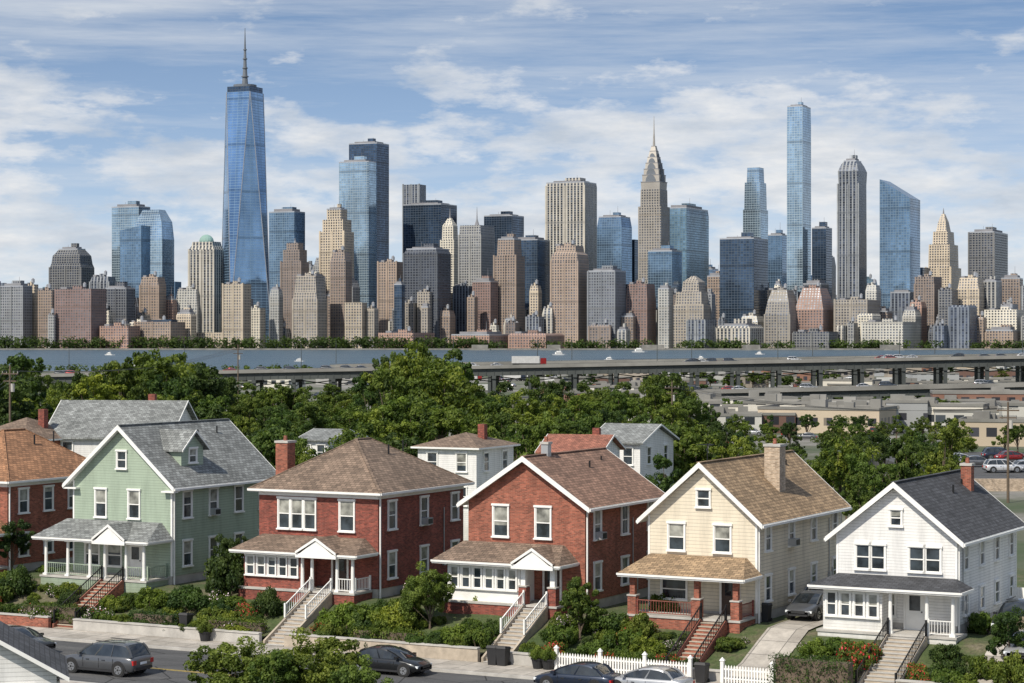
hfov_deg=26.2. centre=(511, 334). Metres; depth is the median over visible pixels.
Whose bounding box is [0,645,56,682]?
walls
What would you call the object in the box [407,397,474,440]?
deciduous tree
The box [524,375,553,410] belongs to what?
deciduous tree
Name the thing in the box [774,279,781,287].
apartment building
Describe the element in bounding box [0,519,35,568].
ornamental tree
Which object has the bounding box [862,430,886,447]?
deciduous tree
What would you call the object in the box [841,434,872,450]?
deciduous tree
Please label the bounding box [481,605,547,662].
front steps
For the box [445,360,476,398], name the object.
deciduous tree
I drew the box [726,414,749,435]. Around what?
deciduous tree
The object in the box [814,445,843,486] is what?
deciduous tree
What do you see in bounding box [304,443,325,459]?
windows
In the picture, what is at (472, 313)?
apartment building
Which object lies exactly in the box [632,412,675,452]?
deciduous tree
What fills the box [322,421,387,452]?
deciduous tree
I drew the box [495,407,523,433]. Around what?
deciduous tree
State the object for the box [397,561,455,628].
ornamental tree
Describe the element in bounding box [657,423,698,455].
deciduous tree
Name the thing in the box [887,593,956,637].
porch columns
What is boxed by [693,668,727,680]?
retaining wall
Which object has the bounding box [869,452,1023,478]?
parking lot
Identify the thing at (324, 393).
deciduous tree
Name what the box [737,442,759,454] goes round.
deciduous tree
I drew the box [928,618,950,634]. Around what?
porch railing
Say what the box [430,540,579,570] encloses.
porch roof
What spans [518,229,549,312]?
office tower
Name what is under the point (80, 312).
apartment building
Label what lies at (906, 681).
retaining wall
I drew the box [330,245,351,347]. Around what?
apartment building
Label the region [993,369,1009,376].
deciduous tree
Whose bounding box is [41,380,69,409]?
deciduous tree
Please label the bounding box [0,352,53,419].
deciduous tree
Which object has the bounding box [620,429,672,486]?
walls
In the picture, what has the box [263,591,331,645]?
front steps
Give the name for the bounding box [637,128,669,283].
art deco skyscraper
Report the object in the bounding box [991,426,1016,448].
deciduous tree
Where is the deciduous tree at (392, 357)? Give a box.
[380,351,412,395]
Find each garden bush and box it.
[0,563,37,597]
[0,582,15,602]
[52,611,63,619]
[57,589,79,605]
[77,605,88,616]
[134,586,168,608]
[164,584,209,611]
[191,615,208,626]
[196,605,230,618]
[203,548,244,596]
[224,619,252,630]
[250,585,282,618]
[315,619,343,636]
[316,600,364,628]
[350,603,382,624]
[369,619,407,639]
[370,602,412,630]
[386,597,421,612]
[424,634,449,643]
[434,623,470,642]
[460,626,493,648]
[482,618,502,636]
[543,623,578,648]
[575,639,604,656]
[595,611,629,632]
[602,628,641,652]
[619,611,658,636]
[629,635,667,656]
[649,593,679,611]
[654,653,682,666]
[680,657,699,667]
[836,640,874,671]
[861,642,882,663]
[927,657,968,678]
[950,673,978,682]
[967,611,996,634]
[968,654,996,679]
[988,649,1023,682]
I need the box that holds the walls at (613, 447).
[607,441,619,457]
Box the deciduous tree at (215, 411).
[194,402,224,419]
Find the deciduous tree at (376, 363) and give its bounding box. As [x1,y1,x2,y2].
[363,354,389,404]
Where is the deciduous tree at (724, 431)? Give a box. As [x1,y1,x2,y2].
[707,427,734,455]
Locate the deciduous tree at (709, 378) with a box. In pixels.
[702,372,718,386]
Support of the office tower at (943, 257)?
on the ground at (1014, 505)
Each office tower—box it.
[0,277,31,347]
[49,243,93,289]
[188,235,222,331]
[280,240,308,332]
[319,204,353,293]
[402,184,425,261]
[403,200,456,252]
[403,242,450,347]
[440,213,457,292]
[458,216,494,285]
[484,211,523,255]
[493,234,524,333]
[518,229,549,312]
[545,178,596,269]
[587,265,625,347]
[632,239,637,281]
[670,203,708,285]
[709,259,717,275]
[720,232,767,322]
[768,230,786,287]
[812,222,831,298]
[832,256,835,304]
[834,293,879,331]
[867,274,876,284]
[920,267,929,274]
[925,208,960,289]
[968,226,1007,280]
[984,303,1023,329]
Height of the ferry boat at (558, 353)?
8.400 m
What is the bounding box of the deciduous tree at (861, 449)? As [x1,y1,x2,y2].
[852,441,873,467]
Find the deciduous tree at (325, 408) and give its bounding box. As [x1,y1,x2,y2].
[303,394,343,427]
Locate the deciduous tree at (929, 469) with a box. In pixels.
[925,465,949,474]
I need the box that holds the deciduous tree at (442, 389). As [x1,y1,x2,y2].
[416,367,460,436]
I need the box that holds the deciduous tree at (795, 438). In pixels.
[786,435,805,454]
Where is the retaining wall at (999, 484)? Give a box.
[974,479,1023,490]
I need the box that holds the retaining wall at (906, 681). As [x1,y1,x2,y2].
[895,679,939,682]
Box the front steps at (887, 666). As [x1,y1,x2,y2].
[858,634,927,682]
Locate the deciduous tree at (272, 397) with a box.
[237,382,284,425]
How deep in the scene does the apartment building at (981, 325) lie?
3431.88 m
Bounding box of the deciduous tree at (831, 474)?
[811,435,882,522]
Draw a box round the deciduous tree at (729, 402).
[722,398,742,403]
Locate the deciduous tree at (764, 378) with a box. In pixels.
[755,372,769,386]
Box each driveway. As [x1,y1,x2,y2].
[727,615,822,682]
[977,633,1013,682]
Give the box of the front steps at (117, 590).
[52,579,123,629]
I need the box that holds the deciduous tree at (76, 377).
[56,372,95,399]
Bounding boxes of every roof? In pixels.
[0,409,64,440]
[0,428,85,570]
[0,520,11,536]
[0,621,68,681]
[31,518,173,545]
[49,394,197,438]
[62,418,275,584]
[159,429,209,451]
[229,533,378,559]
[247,437,474,597]
[299,428,366,440]
[411,424,520,449]
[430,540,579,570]
[456,447,664,591]
[535,428,625,453]
[600,423,679,444]
[616,553,762,583]
[636,450,851,622]
[807,573,974,596]
[824,469,1023,632]
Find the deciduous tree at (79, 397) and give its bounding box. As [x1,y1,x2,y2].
[76,381,108,399]
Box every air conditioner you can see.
[210,508,220,514]
[422,517,432,524]
[595,531,606,539]
[788,538,799,545]
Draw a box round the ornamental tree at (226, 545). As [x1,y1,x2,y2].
[213,533,247,561]
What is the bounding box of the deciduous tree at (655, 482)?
[645,474,671,490]
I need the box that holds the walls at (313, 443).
[307,435,358,448]
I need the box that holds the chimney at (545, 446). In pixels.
[540,436,552,456]
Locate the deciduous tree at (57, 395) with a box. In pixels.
[42,383,76,408]
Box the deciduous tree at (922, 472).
[897,464,932,476]
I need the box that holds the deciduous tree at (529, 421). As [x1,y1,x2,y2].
[515,412,550,429]
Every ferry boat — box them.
[552,351,566,354]
[632,348,647,351]
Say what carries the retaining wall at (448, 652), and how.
on the ground at (1014, 505)
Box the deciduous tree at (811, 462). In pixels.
[806,458,837,472]
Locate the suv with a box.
[65,638,153,676]
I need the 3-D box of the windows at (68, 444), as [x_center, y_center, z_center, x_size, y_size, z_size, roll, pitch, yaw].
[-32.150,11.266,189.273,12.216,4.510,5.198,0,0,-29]
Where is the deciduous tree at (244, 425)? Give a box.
[222,411,260,435]
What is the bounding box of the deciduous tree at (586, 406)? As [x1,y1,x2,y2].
[565,393,603,422]
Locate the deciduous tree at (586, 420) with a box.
[559,408,602,433]
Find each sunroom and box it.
[244,553,316,588]
[448,564,533,602]
[823,589,888,631]
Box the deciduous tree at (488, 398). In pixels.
[470,395,513,430]
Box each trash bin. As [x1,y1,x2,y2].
[178,613,193,625]
[486,645,497,665]
[495,646,510,665]
[694,662,709,682]
[761,603,772,621]
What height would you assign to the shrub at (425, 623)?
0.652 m
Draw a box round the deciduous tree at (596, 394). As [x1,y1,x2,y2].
[585,381,639,415]
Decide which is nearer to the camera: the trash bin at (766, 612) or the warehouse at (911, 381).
the trash bin at (766, 612)
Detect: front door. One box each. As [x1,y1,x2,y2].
[128,545,141,575]
[331,559,348,588]
[542,570,561,600]
[719,582,740,614]
[903,594,924,630]
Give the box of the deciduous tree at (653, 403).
[636,384,686,422]
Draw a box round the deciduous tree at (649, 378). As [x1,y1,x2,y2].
[638,375,658,418]
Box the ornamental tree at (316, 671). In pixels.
[248,627,368,682]
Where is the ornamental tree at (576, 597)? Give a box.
[559,576,607,639]
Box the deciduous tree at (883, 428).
[870,421,893,437]
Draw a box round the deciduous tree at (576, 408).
[573,396,604,415]
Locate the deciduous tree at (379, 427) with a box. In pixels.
[353,408,421,441]
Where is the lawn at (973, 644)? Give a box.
[1,566,1023,682]
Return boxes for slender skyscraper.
[787,102,810,291]
[837,152,866,299]
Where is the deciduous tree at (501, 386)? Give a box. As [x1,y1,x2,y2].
[490,380,513,396]
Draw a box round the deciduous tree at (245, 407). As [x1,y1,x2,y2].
[227,391,262,421]
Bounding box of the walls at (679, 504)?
[649,469,839,612]
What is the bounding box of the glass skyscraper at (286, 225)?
[269,207,304,290]
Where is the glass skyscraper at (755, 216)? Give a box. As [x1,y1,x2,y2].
[743,167,767,238]
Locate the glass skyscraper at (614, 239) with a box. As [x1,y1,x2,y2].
[597,212,631,283]
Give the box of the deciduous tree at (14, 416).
[0,398,22,424]
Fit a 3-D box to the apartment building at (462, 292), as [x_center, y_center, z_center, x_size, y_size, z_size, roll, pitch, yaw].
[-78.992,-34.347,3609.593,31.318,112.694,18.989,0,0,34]
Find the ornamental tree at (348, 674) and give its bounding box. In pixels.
[324,654,393,682]
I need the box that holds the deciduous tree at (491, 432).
[470,426,530,458]
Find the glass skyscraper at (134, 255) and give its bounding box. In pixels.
[120,225,149,297]
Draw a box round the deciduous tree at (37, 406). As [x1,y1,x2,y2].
[3,396,59,422]
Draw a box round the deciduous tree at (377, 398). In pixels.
[361,375,390,417]
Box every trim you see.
[0,479,65,486]
[63,480,177,575]
[259,486,463,498]
[648,512,840,613]
[836,532,1016,625]
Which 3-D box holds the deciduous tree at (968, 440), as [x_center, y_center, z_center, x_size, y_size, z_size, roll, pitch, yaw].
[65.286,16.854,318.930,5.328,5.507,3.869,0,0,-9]
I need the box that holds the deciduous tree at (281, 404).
[255,402,302,425]
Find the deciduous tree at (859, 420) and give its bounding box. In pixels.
[849,415,873,431]
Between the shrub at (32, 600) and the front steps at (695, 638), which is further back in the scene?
the shrub at (32, 600)
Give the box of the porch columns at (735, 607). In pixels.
[627,577,742,620]
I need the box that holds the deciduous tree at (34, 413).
[0,401,37,422]
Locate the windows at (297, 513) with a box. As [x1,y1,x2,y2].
[276,491,460,579]
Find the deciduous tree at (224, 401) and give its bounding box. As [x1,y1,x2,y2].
[198,394,234,419]
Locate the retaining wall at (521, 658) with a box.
[509,651,655,672]
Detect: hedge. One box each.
[18,598,81,623]
[127,607,179,625]
[202,614,267,637]
[347,625,426,640]
[766,651,854,682]
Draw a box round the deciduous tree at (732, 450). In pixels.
[708,435,755,459]
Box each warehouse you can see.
[264,379,305,388]
[316,378,355,384]
[540,379,606,392]
[563,388,639,401]
[579,374,629,384]
[588,380,641,389]
[613,373,659,380]
[628,395,722,420]
[635,406,761,430]
[667,375,707,388]
[693,371,748,379]
[696,393,715,398]
[701,409,795,432]
[712,390,797,403]
[722,401,742,410]
[726,371,796,387]
[743,394,831,410]
[757,399,897,432]
[769,381,810,385]
[782,370,810,380]
[798,394,868,404]
[816,377,881,385]
[824,369,873,377]
[827,381,880,385]
[836,400,866,406]
[855,402,898,424]
[856,396,915,399]
[865,369,883,375]
[884,368,921,376]
[885,394,928,430]
[889,378,918,383]
[906,370,958,380]
[919,378,973,383]
[921,397,988,425]
[930,387,1023,400]
[933,407,998,429]
[941,395,995,402]
[955,368,1014,376]
[956,366,995,368]
[958,411,1023,446]
[959,376,1004,381]
[979,398,1018,408]
[997,401,1023,416]
[1000,379,1019,381]
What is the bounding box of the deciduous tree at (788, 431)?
[779,422,800,447]
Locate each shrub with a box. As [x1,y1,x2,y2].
[0,570,6,578]
[3,602,18,612]
[10,604,22,613]
[18,607,31,613]
[27,592,40,599]
[27,607,51,618]
[28,598,39,603]
[35,565,52,572]
[37,582,54,591]
[45,584,59,598]
[50,585,73,593]
[55,584,74,595]
[60,564,73,571]
[60,582,82,594]
[80,605,105,618]
[93,610,114,619]
[98,594,126,610]
[99,609,115,620]
[105,615,119,620]
[113,604,129,612]
[115,613,132,621]
[122,592,140,608]
[135,618,149,623]
[141,606,158,613]
[161,606,183,616]
[161,621,177,630]
[168,584,194,603]
[178,622,197,630]
[207,596,225,609]
[209,589,229,602]
[212,602,234,618]
[217,595,245,607]
[217,610,238,619]
[234,602,251,611]
[238,603,261,620]
[240,613,263,619]
[276,600,294,614]
[310,622,324,631]
[313,630,338,635]
[324,624,348,636]
[348,620,372,637]
[359,633,376,647]
[374,599,390,608]
[400,583,408,593]
[404,632,428,643]
[411,608,424,619]
[412,620,423,628]
[413,620,433,628]
[419,613,432,620]
[425,631,444,643]
[431,615,446,624]
[445,636,468,645]
[460,618,474,627]
[465,617,481,630]
[518,641,536,650]
[538,631,547,639]
[547,641,564,654]
[549,611,572,626]
[550,614,572,629]
[563,648,576,655]
[571,616,591,633]
[581,636,596,644]
[592,625,603,635]
[592,652,614,658]
[593,629,606,639]
[596,646,615,656]
[615,627,631,645]
[615,648,637,660]
[629,650,655,661]
[638,627,653,636]
[652,632,671,640]
[662,639,680,649]
[666,631,676,638]
[677,633,687,640]
[714,636,740,651]
[724,637,745,649]
[742,636,749,643]
[796,641,808,650]
[798,637,832,658]
[825,637,851,653]
[905,661,929,679]
[928,643,963,661]
[931,668,964,682]
[961,654,973,661]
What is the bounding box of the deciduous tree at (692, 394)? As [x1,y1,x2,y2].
[681,386,698,420]
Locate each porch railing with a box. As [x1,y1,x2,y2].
[47,562,166,580]
[338,575,370,590]
[636,598,753,617]
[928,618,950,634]
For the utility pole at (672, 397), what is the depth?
329.93 m
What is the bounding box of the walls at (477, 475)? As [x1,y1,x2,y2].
[418,446,512,540]
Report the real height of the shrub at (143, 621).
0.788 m
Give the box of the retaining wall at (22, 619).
[0,612,51,627]
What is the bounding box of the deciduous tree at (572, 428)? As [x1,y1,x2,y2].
[530,423,591,437]
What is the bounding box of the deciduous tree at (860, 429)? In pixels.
[844,423,873,443]
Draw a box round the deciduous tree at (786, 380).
[775,375,801,386]
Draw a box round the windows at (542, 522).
[491,501,654,591]
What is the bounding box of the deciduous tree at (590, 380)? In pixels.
[580,374,598,385]
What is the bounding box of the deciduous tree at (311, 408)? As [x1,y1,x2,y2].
[266,403,317,436]
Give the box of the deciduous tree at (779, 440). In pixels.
[758,434,789,453]
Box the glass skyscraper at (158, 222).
[135,209,173,295]
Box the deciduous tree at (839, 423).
[826,414,851,433]
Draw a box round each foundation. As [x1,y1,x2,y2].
[0,557,72,570]
[74,570,208,584]
[318,580,436,597]
[534,587,647,607]
[677,603,790,622]
[893,609,999,632]
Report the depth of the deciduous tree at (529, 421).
311.57 m
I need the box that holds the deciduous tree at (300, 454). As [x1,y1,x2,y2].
[270,441,315,468]
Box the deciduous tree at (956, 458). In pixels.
[937,443,967,468]
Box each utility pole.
[1,365,18,421]
[232,344,243,400]
[665,382,678,423]
[997,402,1018,502]
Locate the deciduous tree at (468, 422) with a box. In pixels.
[439,401,504,437]
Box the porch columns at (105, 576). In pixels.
[43,540,146,580]
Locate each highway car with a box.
[53,370,64,373]
[255,366,268,369]
[320,365,332,368]
[723,358,736,360]
[733,386,747,388]
[787,356,798,359]
[799,383,812,387]
[878,381,895,385]
[893,354,904,357]
[949,353,964,356]
[974,379,987,383]
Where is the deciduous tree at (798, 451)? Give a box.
[785,446,807,460]
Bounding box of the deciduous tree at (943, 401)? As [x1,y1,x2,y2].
[936,398,959,402]
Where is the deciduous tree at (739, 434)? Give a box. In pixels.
[726,431,754,455]
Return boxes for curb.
[43,636,534,679]
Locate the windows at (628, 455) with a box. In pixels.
[622,444,668,476]
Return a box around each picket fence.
[554,645,692,677]
[719,657,774,682]
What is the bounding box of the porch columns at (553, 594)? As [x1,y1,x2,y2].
[517,569,559,606]
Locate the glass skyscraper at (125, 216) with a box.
[112,201,149,281]
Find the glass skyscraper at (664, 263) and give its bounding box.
[648,241,681,309]
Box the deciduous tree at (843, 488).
[835,480,847,519]
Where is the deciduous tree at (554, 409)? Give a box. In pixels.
[539,393,577,422]
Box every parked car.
[9,625,56,648]
[356,645,431,676]
[533,661,620,682]
[614,665,694,682]
[748,428,762,434]
[785,590,822,620]
[797,432,817,439]
[890,429,904,434]
[960,455,985,464]
[981,447,1006,458]
[982,458,1022,472]
[991,596,1023,635]
[994,450,1023,460]
[1003,628,1023,660]
[1013,460,1023,471]
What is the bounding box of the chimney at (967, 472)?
[960,458,974,490]
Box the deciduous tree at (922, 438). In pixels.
[912,431,934,446]
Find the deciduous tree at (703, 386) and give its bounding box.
[699,384,710,388]
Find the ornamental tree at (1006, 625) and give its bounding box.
[985,605,1023,656]
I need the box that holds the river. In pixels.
[0,350,1023,370]
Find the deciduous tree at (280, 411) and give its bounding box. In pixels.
[266,402,304,419]
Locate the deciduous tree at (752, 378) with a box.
[744,372,762,387]
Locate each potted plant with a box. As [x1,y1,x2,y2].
[195,619,213,641]
[529,645,543,668]
[538,646,556,669]
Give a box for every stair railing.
[53,565,123,622]
[284,577,331,618]
[500,590,547,634]
[665,603,726,665]
[855,617,926,682]
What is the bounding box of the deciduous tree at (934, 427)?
[926,422,939,443]
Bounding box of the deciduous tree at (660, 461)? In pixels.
[653,453,680,492]
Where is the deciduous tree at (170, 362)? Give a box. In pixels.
[141,357,183,381]
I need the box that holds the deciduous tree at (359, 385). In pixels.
[352,372,388,407]
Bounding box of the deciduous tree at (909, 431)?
[897,425,918,444]
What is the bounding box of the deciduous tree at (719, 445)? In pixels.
[713,440,722,457]
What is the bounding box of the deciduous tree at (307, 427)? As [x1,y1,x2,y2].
[291,421,312,437]
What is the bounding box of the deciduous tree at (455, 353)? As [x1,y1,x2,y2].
[426,348,462,439]
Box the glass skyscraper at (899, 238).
[880,179,919,307]
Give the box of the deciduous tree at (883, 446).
[873,442,896,475]
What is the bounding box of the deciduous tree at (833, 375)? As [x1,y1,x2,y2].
[825,373,842,378]
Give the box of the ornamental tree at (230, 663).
[183,635,283,682]
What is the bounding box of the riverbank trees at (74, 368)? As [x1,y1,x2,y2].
[43,363,312,370]
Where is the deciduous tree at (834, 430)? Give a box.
[818,426,851,444]
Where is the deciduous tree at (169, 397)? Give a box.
[157,395,193,403]
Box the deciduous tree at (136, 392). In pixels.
[126,384,143,399]
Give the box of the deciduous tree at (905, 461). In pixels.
[876,436,923,485]
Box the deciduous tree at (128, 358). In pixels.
[120,351,173,378]
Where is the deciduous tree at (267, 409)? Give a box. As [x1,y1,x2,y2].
[246,405,280,435]
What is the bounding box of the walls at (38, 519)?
[0,482,72,565]
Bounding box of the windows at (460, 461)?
[426,449,508,506]
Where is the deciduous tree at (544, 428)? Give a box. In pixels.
[506,411,567,459]
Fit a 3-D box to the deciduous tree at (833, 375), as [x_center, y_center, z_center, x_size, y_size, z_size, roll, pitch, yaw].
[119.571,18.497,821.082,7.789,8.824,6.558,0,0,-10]
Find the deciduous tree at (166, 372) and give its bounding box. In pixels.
[122,349,202,404]
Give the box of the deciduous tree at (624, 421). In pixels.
[619,413,647,423]
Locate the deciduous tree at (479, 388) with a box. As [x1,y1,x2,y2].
[443,375,494,429]
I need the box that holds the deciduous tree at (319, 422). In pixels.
[296,411,331,428]
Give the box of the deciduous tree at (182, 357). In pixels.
[151,351,186,369]
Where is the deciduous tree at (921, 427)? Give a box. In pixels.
[910,416,931,434]
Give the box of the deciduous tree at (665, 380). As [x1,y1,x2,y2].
[640,371,689,417]
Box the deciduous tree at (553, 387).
[540,379,574,408]
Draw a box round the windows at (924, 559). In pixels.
[853,507,1015,617]
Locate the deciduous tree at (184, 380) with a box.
[179,374,201,411]
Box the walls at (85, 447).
[60,409,191,457]
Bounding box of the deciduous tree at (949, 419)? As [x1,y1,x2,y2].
[936,417,958,428]
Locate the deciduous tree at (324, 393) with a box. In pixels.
[313,390,335,403]
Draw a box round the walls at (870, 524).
[837,489,1015,625]
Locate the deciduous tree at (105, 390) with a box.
[70,374,126,399]
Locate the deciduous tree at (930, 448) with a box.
[912,445,947,465]
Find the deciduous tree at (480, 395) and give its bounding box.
[466,391,510,414]
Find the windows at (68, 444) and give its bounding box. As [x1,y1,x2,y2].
[61,440,102,451]
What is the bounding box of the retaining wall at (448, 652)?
[284,632,479,661]
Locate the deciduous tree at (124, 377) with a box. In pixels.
[87,360,147,399]
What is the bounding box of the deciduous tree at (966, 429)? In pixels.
[960,426,977,451]
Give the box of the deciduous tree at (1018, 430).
[1006,424,1023,451]
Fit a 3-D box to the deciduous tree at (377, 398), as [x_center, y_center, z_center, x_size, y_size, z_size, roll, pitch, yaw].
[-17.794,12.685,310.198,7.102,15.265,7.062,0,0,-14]
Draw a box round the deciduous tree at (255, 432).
[250,429,275,449]
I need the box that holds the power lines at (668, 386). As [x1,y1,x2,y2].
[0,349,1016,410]
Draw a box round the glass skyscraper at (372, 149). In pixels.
[349,138,388,307]
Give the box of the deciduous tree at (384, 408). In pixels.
[367,396,426,437]
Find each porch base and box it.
[0,566,7,572]
[39,571,168,592]
[238,585,372,604]
[441,599,570,619]
[627,609,755,633]
[816,627,966,644]
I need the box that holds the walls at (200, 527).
[74,433,258,575]
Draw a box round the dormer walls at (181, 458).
[169,435,202,465]
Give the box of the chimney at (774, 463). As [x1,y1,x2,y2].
[763,438,786,491]
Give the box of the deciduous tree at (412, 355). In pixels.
[361,340,446,406]
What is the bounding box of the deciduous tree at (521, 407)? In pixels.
[491,387,554,425]
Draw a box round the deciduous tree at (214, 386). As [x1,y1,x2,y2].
[178,362,242,418]
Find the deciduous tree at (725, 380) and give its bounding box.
[721,374,743,385]
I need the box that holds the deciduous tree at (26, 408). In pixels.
[0,362,34,423]
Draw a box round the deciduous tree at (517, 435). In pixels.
[505,431,537,461]
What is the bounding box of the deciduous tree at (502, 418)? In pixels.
[487,411,519,458]
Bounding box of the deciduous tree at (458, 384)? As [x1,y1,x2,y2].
[389,357,483,439]
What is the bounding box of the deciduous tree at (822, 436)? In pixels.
[810,431,843,453]
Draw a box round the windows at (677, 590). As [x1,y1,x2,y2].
[660,488,837,602]
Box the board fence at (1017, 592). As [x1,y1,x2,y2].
[1012,587,1023,597]
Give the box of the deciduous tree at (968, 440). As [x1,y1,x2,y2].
[953,434,977,451]
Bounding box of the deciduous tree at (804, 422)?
[798,414,819,431]
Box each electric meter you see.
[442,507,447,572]
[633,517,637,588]
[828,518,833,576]
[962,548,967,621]
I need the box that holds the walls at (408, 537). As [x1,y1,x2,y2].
[259,489,462,588]
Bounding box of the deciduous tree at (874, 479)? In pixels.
[839,452,897,515]
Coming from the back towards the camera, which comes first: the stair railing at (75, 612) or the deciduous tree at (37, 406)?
the deciduous tree at (37, 406)
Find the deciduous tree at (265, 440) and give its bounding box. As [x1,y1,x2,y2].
[245,417,320,466]
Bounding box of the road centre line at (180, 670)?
[150,668,229,675]
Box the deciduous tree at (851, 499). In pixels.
[841,471,875,515]
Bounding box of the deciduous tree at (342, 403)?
[329,399,361,428]
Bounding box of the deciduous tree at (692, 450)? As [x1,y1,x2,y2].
[669,424,722,482]
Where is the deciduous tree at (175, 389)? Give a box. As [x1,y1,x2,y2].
[146,374,193,399]
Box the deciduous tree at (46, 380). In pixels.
[12,367,54,394]
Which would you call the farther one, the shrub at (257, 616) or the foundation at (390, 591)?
the foundation at (390, 591)
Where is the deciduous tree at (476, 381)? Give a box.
[470,374,490,398]
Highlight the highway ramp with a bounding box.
[640,382,1023,399]
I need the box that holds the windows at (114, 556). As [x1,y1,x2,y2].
[83,449,258,567]
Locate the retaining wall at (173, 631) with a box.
[73,618,261,644]
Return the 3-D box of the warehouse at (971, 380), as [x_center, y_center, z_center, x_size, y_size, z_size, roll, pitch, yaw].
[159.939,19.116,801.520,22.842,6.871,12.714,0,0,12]
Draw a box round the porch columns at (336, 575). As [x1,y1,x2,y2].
[299,558,355,592]
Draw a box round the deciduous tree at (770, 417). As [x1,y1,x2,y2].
[759,415,778,434]
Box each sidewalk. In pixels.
[7,624,730,682]
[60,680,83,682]
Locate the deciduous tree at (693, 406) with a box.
[658,391,710,423]
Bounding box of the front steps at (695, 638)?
[674,619,726,673]
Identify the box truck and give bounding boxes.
[478,384,500,392]
[504,375,526,380]
[512,356,546,364]
[876,377,891,380]
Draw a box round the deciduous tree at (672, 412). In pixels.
[654,402,697,427]
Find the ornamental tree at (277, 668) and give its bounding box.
[247,648,304,682]
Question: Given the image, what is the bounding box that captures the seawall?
[0,348,1023,349]
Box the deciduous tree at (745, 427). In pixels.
[737,422,762,447]
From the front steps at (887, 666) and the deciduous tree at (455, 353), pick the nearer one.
the front steps at (887, 666)
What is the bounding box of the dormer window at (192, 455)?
[188,446,198,463]
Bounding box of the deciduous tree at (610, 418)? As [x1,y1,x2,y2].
[571,408,626,423]
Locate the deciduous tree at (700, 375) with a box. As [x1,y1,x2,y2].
[693,372,706,378]
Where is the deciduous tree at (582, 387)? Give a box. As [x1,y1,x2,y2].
[576,381,593,409]
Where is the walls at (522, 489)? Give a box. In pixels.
[468,463,655,600]
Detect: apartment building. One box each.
[27,278,37,347]
[38,283,53,347]
[48,308,55,347]
[54,282,105,347]
[89,270,116,288]
[100,319,139,347]
[104,282,134,323]
[106,304,111,323]
[129,316,143,325]
[134,315,184,347]
[135,298,138,319]
[137,308,150,319]
[139,271,165,319]
[151,320,176,321]
[166,291,176,319]
[174,282,180,298]
[176,283,199,331]
[176,304,196,347]
[197,332,221,347]
[222,277,250,347]
[251,302,264,347]
[269,277,282,347]
[283,322,291,347]
[292,269,326,347]
[308,261,313,271]
[309,272,325,292]
[313,257,318,271]
[326,290,329,347]
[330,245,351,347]
[345,302,366,347]
[352,275,359,302]
[366,302,378,347]
[377,256,402,332]
[378,326,434,347]
[388,319,391,330]
[392,309,393,330]
[394,276,404,330]
[405,296,416,332]
[417,285,431,332]
[421,299,430,332]
[440,304,454,347]
[451,293,452,310]
[451,324,508,347]
[453,280,471,333]
[467,291,477,331]
[472,276,497,329]
[490,319,499,331]
[503,311,515,333]
[505,316,519,333]
[508,327,563,347]
[525,307,528,316]
[525,310,543,332]
[529,279,541,316]
[542,302,553,332]
[550,239,588,347]
[588,318,611,347]
[617,323,630,344]
[621,307,635,346]
[626,277,655,345]
[656,310,657,344]
[658,281,672,347]
[672,276,715,347]
[673,288,676,304]
[686,319,716,347]
[707,268,719,326]
[707,289,714,318]
[715,319,763,347]
[718,313,727,324]
[741,309,763,327]
[764,283,796,347]
[767,288,771,301]
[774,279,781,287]
[792,286,800,301]
[792,325,837,347]
[796,281,833,331]
[803,279,829,293]
[837,326,846,343]
[847,317,857,347]
[857,313,880,347]
[861,315,919,347]
[865,279,880,307]
[880,306,892,319]
[889,290,913,321]
[902,304,920,346]
[909,295,926,347]
[914,270,941,346]
[928,320,937,346]
[933,319,947,347]
[938,283,957,325]
[948,305,976,347]
[957,271,984,316]
[977,311,986,347]
[983,274,1001,309]
[985,325,1020,347]
[1001,272,1022,309]
[1001,298,1017,309]
[1002,299,1011,309]
[1021,316,1023,341]
[1022,286,1023,309]
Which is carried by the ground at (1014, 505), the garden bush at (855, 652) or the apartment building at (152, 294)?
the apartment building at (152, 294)
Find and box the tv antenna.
[699,443,713,460]
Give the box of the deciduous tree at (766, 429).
[757,423,782,443]
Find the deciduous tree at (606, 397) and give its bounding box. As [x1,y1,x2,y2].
[588,389,638,414]
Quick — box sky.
[0,0,1023,294]
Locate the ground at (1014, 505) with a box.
[38,371,1023,661]
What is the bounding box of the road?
[53,640,535,682]
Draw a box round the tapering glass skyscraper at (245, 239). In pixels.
[222,35,269,347]
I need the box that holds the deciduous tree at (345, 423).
[323,402,362,429]
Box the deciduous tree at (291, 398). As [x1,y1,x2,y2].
[255,383,312,417]
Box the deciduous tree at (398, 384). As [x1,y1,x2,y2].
[367,366,430,420]
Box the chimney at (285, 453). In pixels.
[274,436,296,474]
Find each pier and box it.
[469,345,489,349]
[545,345,562,349]
[641,345,666,349]
[740,345,762,349]
[877,345,904,349]
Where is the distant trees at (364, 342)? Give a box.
[0,335,1023,347]
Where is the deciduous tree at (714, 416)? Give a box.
[694,403,720,424]
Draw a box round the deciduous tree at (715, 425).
[700,420,728,453]
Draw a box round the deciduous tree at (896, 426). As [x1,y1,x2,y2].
[887,414,905,438]
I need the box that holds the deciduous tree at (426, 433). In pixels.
[382,394,437,442]
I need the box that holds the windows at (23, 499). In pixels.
[18,484,72,557]
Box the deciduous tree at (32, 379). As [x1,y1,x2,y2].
[8,375,40,402]
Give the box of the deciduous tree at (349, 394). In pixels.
[316,383,366,410]
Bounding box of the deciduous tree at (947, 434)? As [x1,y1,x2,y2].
[920,418,966,471]
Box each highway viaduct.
[34,328,1023,395]
[329,330,1020,397]
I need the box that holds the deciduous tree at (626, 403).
[603,391,651,422]
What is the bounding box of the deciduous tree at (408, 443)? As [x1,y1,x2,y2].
[373,432,423,457]
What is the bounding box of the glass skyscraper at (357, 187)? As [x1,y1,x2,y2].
[339,156,375,307]

